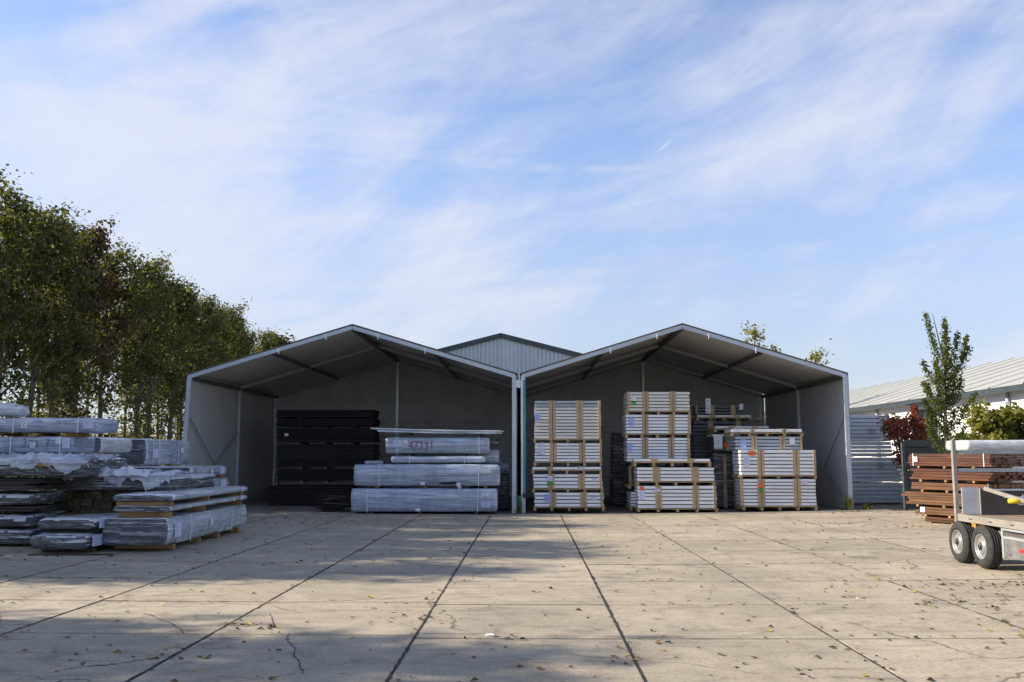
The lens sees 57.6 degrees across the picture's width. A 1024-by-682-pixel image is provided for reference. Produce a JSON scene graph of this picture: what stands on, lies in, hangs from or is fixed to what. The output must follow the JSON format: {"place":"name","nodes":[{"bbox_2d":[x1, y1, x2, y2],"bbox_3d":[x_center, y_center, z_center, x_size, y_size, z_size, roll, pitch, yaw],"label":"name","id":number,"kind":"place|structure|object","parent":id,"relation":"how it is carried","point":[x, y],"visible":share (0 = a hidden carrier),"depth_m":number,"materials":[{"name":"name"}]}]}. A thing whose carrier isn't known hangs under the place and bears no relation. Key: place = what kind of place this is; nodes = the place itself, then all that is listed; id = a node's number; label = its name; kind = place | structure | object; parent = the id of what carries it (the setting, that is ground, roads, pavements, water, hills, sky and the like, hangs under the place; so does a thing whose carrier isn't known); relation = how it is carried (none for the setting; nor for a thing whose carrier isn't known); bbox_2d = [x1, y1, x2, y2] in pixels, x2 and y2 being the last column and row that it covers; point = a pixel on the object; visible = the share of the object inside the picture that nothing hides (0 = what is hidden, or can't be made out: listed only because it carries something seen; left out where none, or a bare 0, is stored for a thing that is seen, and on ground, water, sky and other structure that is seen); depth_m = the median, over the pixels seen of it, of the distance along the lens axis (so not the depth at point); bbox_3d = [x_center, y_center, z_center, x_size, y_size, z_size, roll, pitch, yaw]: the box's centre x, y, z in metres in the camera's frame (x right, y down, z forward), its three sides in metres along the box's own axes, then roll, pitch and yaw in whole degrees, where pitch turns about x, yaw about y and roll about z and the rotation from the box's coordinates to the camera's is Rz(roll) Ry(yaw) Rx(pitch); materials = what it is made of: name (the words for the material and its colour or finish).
{"place":"outdoors","nodes":[
{"label":"outdoors","id":0,"kind":"place"},
{"bbox_2d":[53,490,160,515],"bbox_3d":[-8.159,3.401,19.889,1.845,0.515,3.113,0,-7,1],"label":"mossy board bundle","id":1,"kind":"object","parent":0,"point":[78,502],"visible":0.38,"depth_m":18.44,"materials":[{"name":"grey wood"}]},
{"bbox_2d":[53,466,216,490],"bbox_3d":[-7.789,2.849,19.463,2.439,0.505,2.786,0,-7,1],"label":"wrapped timber pack","id":2,"kind":"object","parent":1,"relation":"on","point":[126,478],"visible":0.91,"depth_m":18.28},
{"bbox_2d":[470,473,509,508],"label":"wrapped timber pack","id":3,"kind":"object","parent":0,"point":[503,492],"visible":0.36,"depth_m":28.99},
{"bbox_2d":[0,465,1023,681],"bbox_3d":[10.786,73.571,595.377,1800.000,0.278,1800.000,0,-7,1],"label":"ground","id":4,"kind":"structure","parent":0,"point":[258,505],"depth_m":28.47,"materials":[{"name":"grey concrete"}]},
{"bbox_2d":[0,164,57,364],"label":"poplar tree","id":5,"kind":"object","parent":4,"relation":"on","point":[4,281],"visible":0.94,"depth_m":34.52,"materials":[{"name":"green plant"}]},
{"bbox_2d":[0,168,65,453],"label":"poplar tree","id":6,"kind":"object","parent":4,"relation":"on","point":[15,215],"visible":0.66,"depth_m":36.12,"materials":[{"name":"green plant"}]},
{"bbox_2d":[0,199,104,490],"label":"poplar tree","id":7,"kind":"object","parent":4,"relation":"on","point":[59,253],"visible":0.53,"depth_m":37.98,"materials":[{"name":"green plant"}]},
{"bbox_2d":[7,197,103,490],"bbox_3d":[-19.859,0.266,40.352,4.690,12.706,5.154,0,-7,-3],"label":"poplar tree","id":8,"kind":"object","parent":4,"relation":"on","point":[62,362],"visible":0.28,"depth_m":39.92,"materials":[{"name":"green plant"}]},
{"bbox_2d":[22,212,141,453],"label":"poplar tree","id":9,"kind":"object","parent":4,"relation":"on","point":[102,240],"visible":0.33,"depth_m":42.47,"materials":[{"name":"green plant"}]},
{"bbox_2d":[61,237,173,453],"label":"poplar tree","id":10,"kind":"object","parent":4,"relation":"on","point":[119,258],"visible":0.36,"depth_m":44.66,"materials":[{"name":"green plant"}]},
{"bbox_2d":[104,326,146,465],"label":"poplar tree","id":11,"kind":"object","parent":4,"relation":"on","point":[125,412],"visible":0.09,"depth_m":55.37,"materials":[{"name":"green plant"}]},
{"bbox_2d":[93,245,193,466],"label":"poplar tree","id":12,"kind":"object","parent":4,"relation":"on","point":[146,270],"visible":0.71,"depth_m":46.74,"materials":[{"name":"green plant"}]},
{"bbox_2d":[110,252,198,465],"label":"poplar tree","id":13,"kind":"object","parent":4,"relation":"on","point":[175,292],"visible":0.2,"depth_m":48.62,"materials":[{"name":"green plant"}]},
{"bbox_2d":[153,298,223,465],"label":"poplar tree","id":14,"kind":"object","parent":4,"relation":"on","point":[177,420],"visible":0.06,"depth_m":55.18,"materials":[{"name":"green plant"}]},
{"bbox_2d":[144,277,240,465],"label":"poplar tree","id":15,"kind":"object","parent":4,"relation":"on","point":[200,334],"visible":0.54,"depth_m":51.23,"materials":[{"name":"green plant"}]},
{"bbox_2d":[153,291,231,465],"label":"poplar tree","id":16,"kind":"object","parent":4,"relation":"on","point":[180,417],"visible":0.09,"depth_m":53.10,"materials":[{"name":"green plant"}]},
{"bbox_2d":[183,291,243,416],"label":"poplar tree","id":17,"kind":"object","parent":4,"relation":"on","point":[207,302],"visible":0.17,"depth_m":57.57,"materials":[{"name":"green plant"}]},
{"bbox_2d":[212,296,265,363],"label":"poplar tree","id":18,"kind":"object","parent":4,"relation":"on","point":[233,320],"visible":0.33,"depth_m":60.00,"materials":[{"name":"green plant"}]},
{"bbox_2d":[251,325,285,411],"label":"poplar tree","id":19,"kind":"object","parent":4,"relation":"on","point":[266,345],"visible":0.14,"depth_m":68.01,"materials":[{"name":"green plant"}]},
{"bbox_2d":[265,485,360,504],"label":"black timber pack","id":20,"kind":"object","parent":4,"relation":"on","point":[292,494],"visible":0.75,"depth_m":31.05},
{"bbox_2d":[277,469,353,481],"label":"black timber pack","id":21,"kind":"object","parent":20,"relation":"on","point":[308,475],"visible":0.69,"depth_m":31.81,"materials":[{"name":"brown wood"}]},
{"bbox_2d":[276,444,379,468],"bbox_3d":[-6.371,4.020,32.471,3.383,0.837,1.234,0,-7,1],"label":"black timber pack","id":22,"kind":"object","parent":21,"relation":"on","point":[309,461],"visible":0.88,"depth_m":31.88,"materials":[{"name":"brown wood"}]},
{"bbox_2d":[276,427,379,443],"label":"black timber pack","id":23,"kind":"object","parent":22,"relation":"on","point":[327,435],"visible":0.88,"depth_m":31.97,"materials":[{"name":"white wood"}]},
{"bbox_2d":[276,419,379,426],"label":"black timber pack","id":24,"kind":"object","parent":23,"relation":"on","point":[328,422],"visible":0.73,"depth_m":32.02,"materials":[{"name":"black wood"}]},
{"bbox_2d":[276,410,379,418],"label":"black timber pack","id":25,"kind":"object","parent":24,"relation":"on","point":[328,414],"visible":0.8,"depth_m":32.05,"materials":[{"name":"black wood"}]},
{"bbox_2d":[315,495,350,510],"bbox_3d":[-5.421,4.926,28.269,1.116,0.497,0.826,0,-7,1],"label":"offcut heap","id":26,"kind":"object","parent":4,"relation":"on","point":[332,502],"visible":0.99,"depth_m":28.11,"materials":[{"name":"black wood"}]},
{"bbox_2d":[181,324,519,512],"bbox_3d":[-4.846,2.912,33.198,10.252,5.700,10.250,0,-7,1],"label":"storage tent","id":27,"kind":"object","parent":4,"relation":"on","point":[230,421],"visible":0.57,"depth_m":35.85,"materials":[{"name":"fabric"}]},
{"bbox_2d":[323,333,619,484],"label":"metal warehouse","id":28,"kind":"structure","parent":4,"relation":"on","point":[518,355],"depth_m":46.22,"materials":[{"name":"grey metal"}]},
{"bbox_2d":[0,510,1023,681],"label":"concrete yard","id":29,"kind":"structure","parent":4,"relation":"on","point":[319,646],"depth_m":10.91,"materials":[{"name":"concrete"}]},
{"bbox_2d":[0,525,45,543],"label":"wrapped timber pack","id":30,"kind":"object","parent":29,"relation":"on","point":[16,535],"visible":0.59,"depth_m":17.18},
{"bbox_2d":[0,510,65,526],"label":"wrapped timber pack","id":31,"kind":"object","parent":30,"relation":"on","point":[22,519],"visible":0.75,"depth_m":17.27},
{"bbox_2d":[0,503,69,512],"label":"plank bundle","id":32,"kind":"object","parent":31,"relation":"on","point":[4,508],"visible":0.98,"depth_m":17.43,"materials":[{"name":"grey plastic"}]},
{"bbox_2d":[0,490,65,505],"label":"wrapped timber pack","id":33,"kind":"object","parent":32,"relation":"on","point":[27,497],"visible":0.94,"depth_m":17.49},
{"bbox_2d":[0,477,68,491],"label":"plank bundle","id":34,"kind":"object","parent":33,"relation":"on","point":[7,484],"visible":0.95,"depth_m":17.40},
{"bbox_2d":[0,452,127,477],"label":"wrapped timber pack","id":35,"kind":"object","parent":34,"relation":"on","point":[46,464],"visible":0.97,"depth_m":17.54,"materials":[{"name":"grey wood"}]},
{"bbox_2d":[0,436,95,452],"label":"wrapped timber pack","id":36,"kind":"object","parent":35,"relation":"on","point":[47,444],"visible":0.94,"depth_m":18.45,"materials":[{"name":"plastic"}]},
{"bbox_2d":[0,417,118,436],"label":"wrapped timber pack","id":37,"kind":"object","parent":36,"relation":"on","point":[78,426],"visible":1,"depth_m":18.46,"materials":[{"name":"plastic"}]},
{"bbox_2d":[0,403,29,416],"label":"wrapped timber bundle","id":38,"kind":"object","parent":37,"relation":"on","point":[11,410],"visible":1,"depth_m":18.65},
{"bbox_2d":[77,437,132,452],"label":"wrapped timber pack","id":39,"kind":"object","parent":35,"relation":"on","point":[112,445],"visible":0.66,"depth_m":20.22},
{"bbox_2d":[31,528,113,550],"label":"wrapped timber pack","id":40,"kind":"object","parent":29,"relation":"on","point":[65,541],"visible":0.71,"depth_m":16.11,"materials":[{"name":"plastic"}]},
{"bbox_2d":[39,513,118,531],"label":"wrapped timber pack","id":41,"kind":"object","parent":40,"relation":"on","point":[82,523],"visible":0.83,"depth_m":16.33,"materials":[{"name":"plastic"}]},
{"bbox_2d":[102,504,246,548],"bbox_3d":[-6.599,3.689,18.763,1.232,0.593,4.716,0,-7,1],"label":"wrapped timber pack","id":42,"kind":"object","parent":29,"relation":"on","point":[214,520],"visible":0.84,"depth_m":16.82,"materials":[{"name":"plastic"}]},
{"bbox_2d":[113,495,246,516],"bbox_3d":[-6.520,3.294,18.811,1.083,0.218,4.612,0,-7,1],"label":"wrapped timber pack","id":43,"kind":"object","parent":42,"relation":"on","point":[152,510],"visible":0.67,"depth_m":16.85,"materials":[{"name":"plastic"}]},
{"bbox_2d":[113,486,247,504],"bbox_3d":[-6.520,3.088,18.785,1.160,0.212,4.508,0,-7,1],"label":"wrapped timber pack","id":44,"kind":"object","parent":43,"relation":"on","point":[165,497],"visible":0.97,"depth_m":17.16,"materials":[{"name":"plastic"}]},
{"bbox_2d":[0,509,1023,681],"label":"fallen leaves","id":45,"kind":"object","parent":29,"relation":"on","point":[618,646],"visible":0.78,"depth_m":10.77,"materials":[{"name":"brown plant"}]},
{"bbox_2d":[925,516,971,523],"bbox_3d":[10.910,4.239,21.880,1.346,0.168,1.962,3,-8,-27],"label":"hardwood bundle","id":46,"kind":"object","parent":29,"relation":"on","point":[937,519],"visible":0.27,"depth_m":22.05,"materials":[{"name":"orange wood"}]},
{"bbox_2d":[915,506,961,517],"bbox_3d":[10.886,4.043,21.928,1.367,0.229,2.297,3,-8,-27],"label":"hardwood bundle","id":47,"kind":"object","parent":46,"relation":"on","point":[927,511],"visible":0.38,"depth_m":22.15,"materials":[{"name":"orange wood"}]},
{"bbox_2d":[901,491,961,507],"bbox_3d":[10.776,3.785,22.201,1.349,0.348,2.527,3,-8,-27],"label":"hardwood bundle","id":48,"kind":"object","parent":47,"relation":"on","point":[944,499],"visible":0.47,"depth_m":22.27,"materials":[{"name":"orange wood"}]},
{"bbox_2d":[911,481,1023,492],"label":"hardwood bundle","id":49,"kind":"object","parent":48,"relation":"on","point":[947,487],"visible":0.79,"depth_m":21.81,"materials":[{"name":"orange wood"}]},
{"bbox_2d":[910,468,1023,482],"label":"hardwood bundle","id":50,"kind":"object","parent":49,"relation":"on","point":[933,474],"visible":0.81,"depth_m":21.53,"materials":[{"name":"orange wood"}]},
{"bbox_2d":[908,453,1023,468],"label":"hardwood bundle","id":51,"kind":"object","parent":50,"relation":"on","point":[934,460],"visible":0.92,"depth_m":21.54,"materials":[{"name":"orange wood"}]},
{"bbox_2d":[949,440,1023,568],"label":"flatbed trailer","id":52,"kind":"object","parent":29,"relation":"on","point":[988,513],"visible":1,"depth_m":14.49,"materials":[{"name":"metal"}]},
{"bbox_2d":[533,490,605,510],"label":"slat pallet","id":53,"kind":"object","parent":4,"relation":"on","point":[552,500],"visible":0.95,"depth_m":27.56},
{"bbox_2d":[531,473,603,491],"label":"slat pallet","id":54,"kind":"object","parent":53,"relation":"on","point":[568,482],"visible":0.97,"depth_m":27.63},
{"bbox_2d":[531,466,601,473],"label":"slat pallet","id":55,"kind":"object","parent":54,"relation":"on","point":[582,469],"visible":1,"depth_m":27.67,"materials":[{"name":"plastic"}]},
{"bbox_2d":[533,443,601,465],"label":"slat pallet","id":56,"kind":"object","parent":55,"relation":"on","point":[553,451],"visible":0.98,"depth_m":27.72,"materials":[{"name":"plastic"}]},
{"bbox_2d":[533,400,601,442],"bbox_3d":[1.675,2.465,28.370,2.069,1.263,1.137,0,-7,1],"label":"slat pallet","id":57,"kind":"object","parent":56,"relation":"on","point":[568,421],"visible":0.99,"depth_m":27.85,"materials":[{"name":"wood"}]},
{"bbox_2d":[247,509,893,514],"bbox_3d":[0.492,5.013,27.226,20.990,0.179,0.930,0,-7,1],"label":"edge strip","id":58,"kind":"object","parent":4,"relation":"on","point":[761,512],"visible":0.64,"depth_m":27.24,"materials":[{"name":"grey concrete"}]},
{"bbox_2d":[351,487,498,513],"bbox_3d":[-2.561,4.724,27.699,4.302,0.742,1.172,0,-7,1],"label":"wrapped timber pack","id":59,"kind":"object","parent":58,"relation":"on","point":[419,500],"visible":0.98,"depth_m":27.17,"materials":[{"name":"plastic"}]},
{"bbox_2d":[354,464,500,489],"bbox_3d":[-2.491,4.040,27.802,4.315,0.750,1.192,0,-7,1],"label":"wrapped timber pack","id":60,"kind":"object","parent":59,"relation":"on","point":[427,475],"visible":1,"depth_m":27.29,"materials":[{"name":"white plastic"}]},
{"bbox_2d":[391,456,485,462],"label":"wrapped timber pack","id":61,"kind":"object","parent":60,"relation":"on","point":[432,459],"visible":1,"depth_m":27.50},
{"bbox_2d":[386,437,490,455],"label":"wrapped timber pack","id":62,"kind":"object","parent":61,"relation":"on","point":[463,446],"visible":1,"depth_m":27.60,"materials":[{"name":"plastic"}]},
{"bbox_2d":[371,428,503,435],"bbox_3d":[-2.224,2.733,28.071,3.958,0.227,0.913,0,-7,1],"label":"pair of boards","id":63,"kind":"object","parent":62,"relation":"on","point":[465,432],"visible":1,"depth_m":27.64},
{"bbox_2d":[398,449,499,463],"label":"wrapped timber pack","id":64,"kind":"object","parent":60,"relation":"on","point":[493,456],"visible":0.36,"depth_m":28.29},
{"bbox_2d":[609,476,633,504],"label":"wrapped timber pack","id":65,"kind":"object","parent":4,"relation":"on","point":[618,489],"visible":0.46,"depth_m":31.12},
{"bbox_2d":[610,446,650,474],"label":"wrapped timber pack","id":66,"kind":"object","parent":65,"relation":"on","point":[619,464],"visible":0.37,"depth_m":31.31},
{"bbox_2d":[625,491,690,510],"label":"slat pallet","id":67,"kind":"object","parent":4,"relation":"on","point":[631,496],"visible":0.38,"depth_m":28.31,"materials":[{"name":"grey wood"}]},
{"bbox_2d":[625,466,689,487],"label":"slat pallet","id":68,"kind":"object","parent":67,"relation":"on","point":[629,479],"visible":0.45,"depth_m":28.39,"materials":[{"name":"grey wood"}]},
{"bbox_2d":[634,484,718,511],"bbox_3d":[4.904,4.709,28.010,2.391,0.781,1.137,0,-7,1],"label":"slat pallet","id":69,"kind":"object","parent":4,"relation":"on","point":[676,498],"visible":0.94,"depth_m":27.49,"materials":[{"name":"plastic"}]},
{"bbox_2d":[633,466,715,484],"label":"slat pallet","id":70,"kind":"object","parent":69,"relation":"on","point":[695,474],"visible":0.98,"depth_m":27.56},
{"bbox_2d":[630,458,711,466],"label":"slat pallet","id":71,"kind":"object","parent":70,"relation":"on","point":[690,461],"visible":0.97,"depth_m":27.62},
{"bbox_2d":[623,437,690,463],"bbox_3d":[4.453,3.377,28.764,1.920,0.792,1.137,0,-7,1],"label":"slat pallet","id":72,"kind":"object","parent":71,"relation":"on","point":[644,445],"visible":0.88,"depth_m":28.24,"materials":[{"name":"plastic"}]},
{"bbox_2d":[621,414,690,437],"bbox_3d":[4.434,2.640,28.852,2.008,0.715,1.134,0,-7,1],"label":"slat pallet","id":73,"kind":"object","parent":72,"relation":"on","point":[656,426],"visible":0.98,"depth_m":28.33,"materials":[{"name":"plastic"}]},
{"bbox_2d":[622,391,690,415],"bbox_3d":[4.449,1.949,28.937,1.985,0.710,1.138,0,-7,1],"label":"slat pallet","id":74,"kind":"object","parent":73,"relation":"on","point":[657,403],"visible":0.93,"depth_m":28.41,"materials":[{"name":"plastic"}]},
{"bbox_2d":[516,323,853,512],"bbox_3d":[5.236,2.888,32.951,10.023,5.712,10.384,0,-7,1],"label":"storage tent","id":75,"kind":"object","parent":4,"relation":"on","point":[810,399],"visible":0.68,"depth_m":33.28,"materials":[{"name":"paint"}]},
{"bbox_2d":[687,420,745,484],"bbox_3d":[6.918,3.983,31.477,1.832,2.552,1.118,0,-7,1],"label":"slat pallet","id":76,"kind":"object","parent":4,"relation":"on","point":[699,429],"visible":0.22,"depth_m":31.05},
{"bbox_2d":[691,414,750,420],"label":"slat pallet","id":77,"kind":"object","parent":76,"relation":"on","point":[733,417],"visible":0.9,"depth_m":31.12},
{"bbox_2d":[692,398,747,414],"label":"slat pallet","id":78,"kind":"object","parent":77,"relation":"on","point":[709,408],"visible":0.98,"depth_m":31.03,"materials":[{"name":"plastic"}]},
{"bbox_2d":[707,452,775,507],"bbox_3d":[7.310,4.411,29.653,2.015,1.728,1.120,0,-7,1],"label":"wrapped timber pack","id":79,"kind":"object","parent":4,"relation":"on","point":[722,464],"visible":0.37,"depth_m":29.21,"materials":[{"name":"grey wood"}]},
{"bbox_2d":[706,434,768,450],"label":"slat pallet","id":80,"kind":"object","parent":79,"relation":"on","point":[717,440],"visible":0.53,"depth_m":29.16,"materials":[{"name":"wood"}]},
{"bbox_2d":[708,426,768,432],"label":"slat pallet","id":81,"kind":"object","parent":80,"relation":"on","point":[716,428],"visible":0.52,"depth_m":29.37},
{"bbox_2d":[737,314,780,412],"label":"distant tree","id":82,"kind":"object","parent":4,"relation":"on","point":[751,332],"visible":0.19,"depth_m":52.25,"materials":[{"name":"green plant"}]},
{"bbox_2d":[734,478,817,509],"bbox_3d":[7.886,4.584,28.002,2.272,0.931,1.138,0,-7,1],"label":"slat pallet","id":83,"kind":"object","parent":4,"relation":"on","point":[776,493],"visible":0.97,"depth_m":27.49,"materials":[{"name":"wood"}]},
{"bbox_2d":[732,449,816,478],"bbox_3d":[7.874,3.701,28.108,2.279,0.857,1.136,0,-7,1],"label":"slat pallet","id":84,"kind":"object","parent":83,"relation":"on","point":[796,466],"visible":0.94,"depth_m":27.59,"materials":[{"name":"wood"}]},
{"bbox_2d":[727,436,802,449],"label":"slat pallet","id":85,"kind":"object","parent":84,"relation":"on","point":[754,442],"visible":0.94,"depth_m":27.90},
{"bbox_2d":[723,428,803,436],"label":"slat pallet","id":86,"kind":"object","parent":85,"relation":"on","point":[759,432],"visible":0.97,"depth_m":27.90,"materials":[{"name":"white wood"}]},
{"bbox_2d":[852,482,902,502],"bbox_3d":[11.382,4.895,30.178,2.398,0.660,1.126,0,-7,1],"label":"plank bundle","id":87,"kind":"object","parent":4,"relation":"on","point":[877,492],"visible":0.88,"depth_m":29.63,"materials":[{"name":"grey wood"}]},
{"bbox_2d":[851,457,901,481],"bbox_3d":[11.380,4.162,30.261,2.383,0.801,1.136,0,-7,1],"label":"plank bundle","id":88,"kind":"object","parent":87,"relation":"on","point":[874,469],"visible":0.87,"depth_m":29.72,"materials":[{"name":"grey wood"}]},
{"bbox_2d":[850,414,891,456],"bbox_3d":[11.192,3.097,30.393,1.929,1.355,1.136,0,-7,1],"label":"plank bundle","id":89,"kind":"object","parent":88,"relation":"on","point":[865,431],"visible":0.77,"depth_m":29.85,"materials":[{"name":"grey wood"}]},
{"bbox_2d":[875,404,941,485],"bbox_3d":[12.231,3.487,28.515,1.914,3.110,1.686,0,-7,1],"label":"red shrub","id":90,"kind":"object","parent":4,"relation":"on","point":[896,428],"visible":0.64,"depth_m":28.58,"materials":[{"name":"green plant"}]},
{"bbox_2d":[900,440,950,509],"bbox_3d":[14.568,3.874,26.952,6.500,2.016,0.100,0,-7,1],"label":"dark fence","id":91,"kind":"object","parent":4,"relation":"on","point":[906,475],"visible":0.2,"depth_m":27.04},
{"bbox_2d":[849,357,1023,482],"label":"white hall","id":92,"kind":"structure","parent":4,"relation":"on","point":[996,385],"depth_m":42.29,"materials":[{"name":"metal"}]},
{"bbox_2d":[919,312,978,452],"bbox_3d":[12.202,1.927,26.092,1.558,5.716,1.006,0,-7,1],"label":"young tree","id":93,"kind":"object","parent":4,"relation":"on","point":[945,429],"visible":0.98,"depth_m":26.06,"materials":[{"name":"green plant"}]},
{"bbox_2d":[948,431,1002,439],"bbox_3d":[14.314,3.904,28.998,1.859,2.270,1.678,0,-7,1],"label":"laurel bush","id":94,"kind":"object","parent":4,"relation":"on","point":[970,436],"visible":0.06,"depth_m":28.89,"materials":[{"name":"green plant"}]},
{"bbox_2d":[965,399,1020,439],"bbox_3d":[15.066,3.413,29.124,1.913,3.236,1.775,0,-7,1],"label":"laurel bush","id":95,"kind":"object","parent":4,"relation":"on","point":[981,420],"visible":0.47,"depth_m":28.97,"materials":[{"name":"green plant"}]},
{"bbox_2d":[992,406,1023,439],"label":"laurel bush","id":96,"kind":"object","parent":4,"relation":"on","point":[1011,417],"visible":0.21,"depth_m":28.77,"materials":[{"name":"green plant"}]},
{"bbox_2d":[0,0,1023,439],"label":"sky","id":97,"kind":"structure","parent":0,"point":[581,176],"materials":[{"name":"blue"}]},
{"bbox_2d":[984,456,1023,483],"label":"wrapped timber pack","id":98,"kind":"object","parent":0,"point":[1019,482],"visible":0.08,"depth_m":23.96,"materials":[{"name":"orange wood"}]},
{"bbox_2d":[946,440,1023,449],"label":"wrapped timber pack","id":99,"kind":"object","parent":98,"relation":"on","point":[989,444],"visible":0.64,"depth_m":24.00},
{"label":"wrapped timber pack","id":100,"kind":"object","parent":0,"visible":0},
{"bbox_2d":[212,477,228,485],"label":"wrapped timber pack","id":101,"kind":"object","parent":100,"relation":"on","point":[220,481],"visible":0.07,"depth_m":24.12,"materials":[{"name":"plastic"}]},
{"bbox_2d":[134,465,226,476],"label":"wrapped timber pack","id":102,"kind":"object","parent":101,"relation":"on","point":[217,470],"visible":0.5,"depth_m":22.64,"materials":[{"name":"plastic"}]},
{"bbox_2d":[104,439,190,464],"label":"wrapped timber pack","id":103,"kind":"object","parent":102,"relation":"on","point":[154,452],"visible":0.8,"depth_m":23.02,"materials":[{"name":"plastic"}]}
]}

